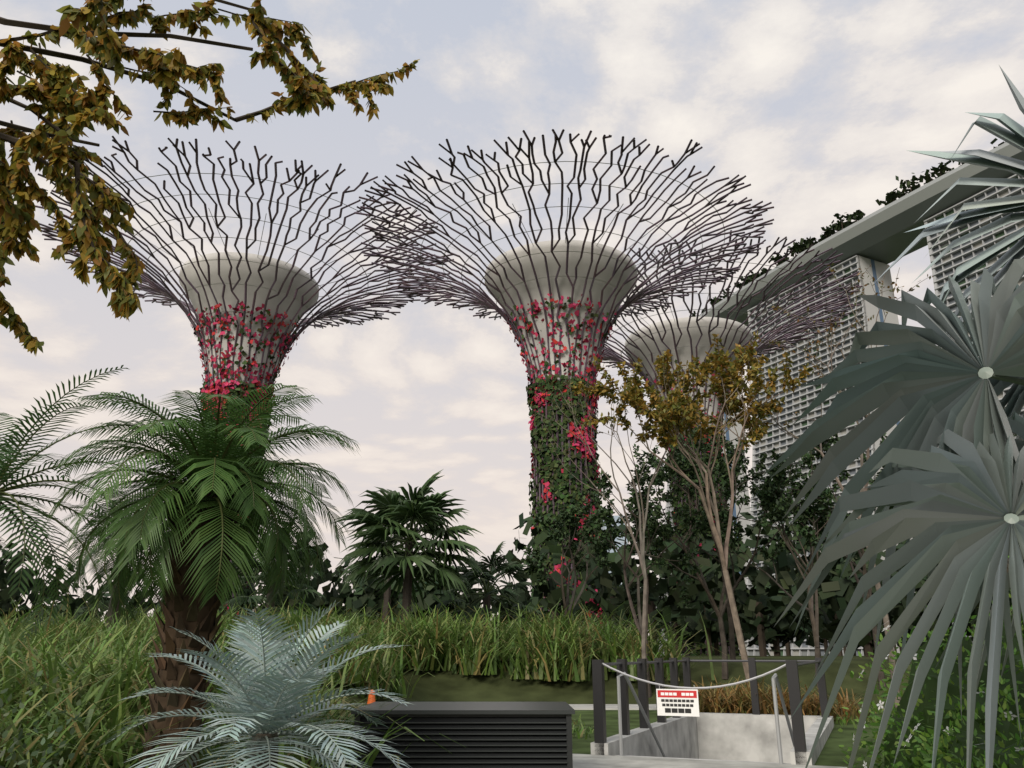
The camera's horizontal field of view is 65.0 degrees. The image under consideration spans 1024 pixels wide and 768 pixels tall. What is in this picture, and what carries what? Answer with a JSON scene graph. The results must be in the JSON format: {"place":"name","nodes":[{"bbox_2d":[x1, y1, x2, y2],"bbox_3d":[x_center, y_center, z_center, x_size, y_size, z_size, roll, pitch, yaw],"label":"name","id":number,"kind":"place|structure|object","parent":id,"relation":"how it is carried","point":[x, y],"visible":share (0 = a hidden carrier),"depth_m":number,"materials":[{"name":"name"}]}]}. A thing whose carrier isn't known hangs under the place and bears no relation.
{"place":"outdoors","nodes":[
{"label":"outdoors","id":0,"kind":"place"},
{"bbox_2d":[0,0,419,355],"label":"branch","id":1,"kind":"object","parent":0,"point":[69,104],"depth_m":5.30,"materials":[{"name":"plant"}]},
{"bbox_2d":[569,704,656,709],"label":"garden path","id":2,"kind":"structure","parent":0,"point":[608,706],"depth_m":18.42,"materials":[{"name":"grey concrete"}]},
{"bbox_2d":[602,516,627,583],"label":"distant tower","id":3,"kind":"structure","parent":0,"point":[616,540],"depth_m":396.15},
{"bbox_2d":[572,655,894,767],"bbox_3d":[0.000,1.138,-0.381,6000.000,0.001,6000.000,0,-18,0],"label":"ground","id":4,"kind":"structure","parent":0,"point":[831,753],"depth_m":12.02,"materials":[{"name":"green plant"}]},
{"bbox_2d":[0,670,90,767],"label":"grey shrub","id":5,"kind":"object","parent":4,"relation":"on","point":[20,736],"visible":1,"depth_m":3.40,"materials":[{"name":"green plant"}]},
{"bbox_2d":[43,383,359,767],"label":"date palm","id":6,"kind":"object","parent":4,"relation":"on","point":[231,467],"depth_m":5.66,"materials":[{"name":"green plant"}]},
{"bbox_2d":[35,136,453,617],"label":"supertree","id":7,"kind":"object","parent":4,"relation":"on","point":[154,287],"depth_m":76.84},
{"bbox_2d":[188,301,304,620],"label":"climbing plants","id":8,"kind":"object","parent":7,"relation":"attached to","point":[223,389],"visible":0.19,"depth_m":76.48,"materials":[{"name":"plant"}]},
{"bbox_2d":[90,173,410,334],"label":"canopy wire rings","id":9,"kind":"object","parent":7,"relation":"attached to","point":[259,247],"visible":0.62,"depth_m":74.99,"materials":[{"name":"grey metal"}]},
{"bbox_2d":[100,600,413,767],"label":"cycad","id":10,"kind":"object","parent":4,"relation":"on","point":[269,699],"visible":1,"depth_m":4.16,"materials":[{"name":"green plant"}]},
{"bbox_2d":[0,589,893,767],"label":"ornamental grasses","id":11,"kind":"object","parent":4,"relation":"on","point":[97,672],"visible":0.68,"depth_m":15.17,"materials":[{"name":"green plant"}]},
{"bbox_2d":[351,702,574,767],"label":"louvered utility box","id":12,"kind":"object","parent":4,"relation":"on","point":[512,734],"visible":0.84,"depth_m":7.37,"materials":[{"name":"paint"}]},
{"bbox_2d":[367,690,375,703],"bbox_3d":[-1.620,3.916,9.182,0.400,0.800,0.400,0,-18,0],"label":"traffic cone","id":13,"kind":"object","parent":12,"relation":"on","point":[371,698],"visible":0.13,"depth_m":9.25,"materials":[{"name":"plastic"}]},
{"bbox_2d":[96,656,911,755],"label":"terrain beds","id":14,"kind":"object","parent":4,"relation":"on","point":[445,686],"visible":0.1,"depth_m":20.83,"materials":[{"name":"green plant"}]},
{"bbox_2d":[0,365,423,647],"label":"feather palms","id":15,"kind":"object","parent":14,"relation":"on","point":[5,467],"visible":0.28,"depth_m":12.50,"materials":[{"name":"green plant"}]},
{"bbox_2d":[221,470,545,627],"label":"fan palms","id":16,"kind":"object","parent":14,"relation":"on","point":[395,508],"visible":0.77,"depth_m":28.20,"materials":[{"name":"green plant"}]},
{"bbox_2d":[0,493,1023,656],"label":"tree line","id":17,"kind":"object","parent":4,"relation":"on","point":[763,602],"visible":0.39,"depth_m":49.31,"materials":[{"name":"green plant"}]},
{"bbox_2d":[354,129,773,620],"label":"supertree","id":18,"kind":"object","parent":4,"relation":"on","point":[486,301],"depth_m":61.32},
{"bbox_2d":[504,292,618,625],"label":"climbing plants","id":19,"kind":"object","parent":18,"relation":"attached to","point":[547,468],"visible":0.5,"depth_m":60.07,"materials":[{"name":"green plant"}]},
{"bbox_2d":[398,161,724,322],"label":"canopy wire rings","id":20,"kind":"object","parent":18,"relation":"attached to","point":[565,237],"visible":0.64,"depth_m":60.15,"materials":[{"name":"grey metal"}]},
{"bbox_2d":[572,712,846,767],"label":"concrete wall","id":21,"kind":"structure","parent":4,"relation":"on","point":[719,740],"depth_m":13.21,"materials":[{"name":"grey concrete"}]},
{"bbox_2d":[592,657,829,764],"bbox_3d":[3.254,5.521,11.698,2.440,2.888,5.770,-8,-20,22],"label":"stair railing","id":22,"kind":"object","parent":21,"relation":"on","point":[797,732],"visible":0.94,"depth_m":10.41,"materials":[{"name":"metal"}]},
{"bbox_2d":[656,686,699,716],"bbox_3d":[1.979,3.783,9.613,0.500,0.350,0.011,-8,-20,22],"label":"keep out sign","id":23,"kind":"object","parent":22,"relation":"attached to","point":[677,702],"visible":1,"depth_m":9.60,"materials":[{"name":"paint"}]},
{"bbox_2d":[600,230,861,655],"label":"supertree","id":24,"kind":"object","parent":4,"relation":"on","point":[609,352],"depth_m":90.45},
{"bbox_2d":[646,359,740,655],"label":"climbing plants","id":25,"kind":"object","parent":24,"relation":"attached to","point":[680,527],"visible":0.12,"depth_m":88.65,"materials":[{"name":"green plant"}]},
{"bbox_2d":[607,261,826,383],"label":"canopy wire rings","id":26,"kind":"object","parent":24,"relation":"attached to","point":[717,309],"visible":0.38,"depth_m":88.91,"materials":[{"name":"grey metal"}]},
{"bbox_2d":[532,262,932,707],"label":"trees","id":27,"kind":"object","parent":4,"relation":"on","point":[663,422],"depth_m":18.60,"materials":[{"name":"plant"}]},
{"bbox_2d":[521,426,1021,697],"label":"trees","id":28,"kind":"object","parent":4,"relation":"on","point":[768,487],"depth_m":21.82,"materials":[{"name":"green plant"}]},
{"bbox_2d":[764,65,1023,767],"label":"fan palm","id":29,"kind":"object","parent":4,"relation":"on","point":[948,484],"visible":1,"depth_m":5.69,"materials":[{"name":"grey plant"}]},
{"bbox_2d":[837,556,1023,767],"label":"gardenia shrubs","id":30,"kind":"object","parent":4,"relation":"on","point":[916,749],"visible":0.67,"depth_m":7.94,"materials":[{"name":"green plant"}]},
{"bbox_2d":[656,174,1023,655],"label":"hotel building","id":31,"kind":"structure","parent":0,"point":[942,268],"depth_m":376.46,"materials":[{"name":"white concrete"}]},
{"bbox_2d":[698,142,1023,327],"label":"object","id":32,"kind":"structure","parent":0,"point":[880,235],"depth_m":362.21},
{"bbox_2d":[691,138,1004,316],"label":"rooftop trees","id":33,"kind":"object","parent":32,"relation":"on","point":[803,244],"visible":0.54,"depth_m":375.69,"materials":[{"name":"green plant"}]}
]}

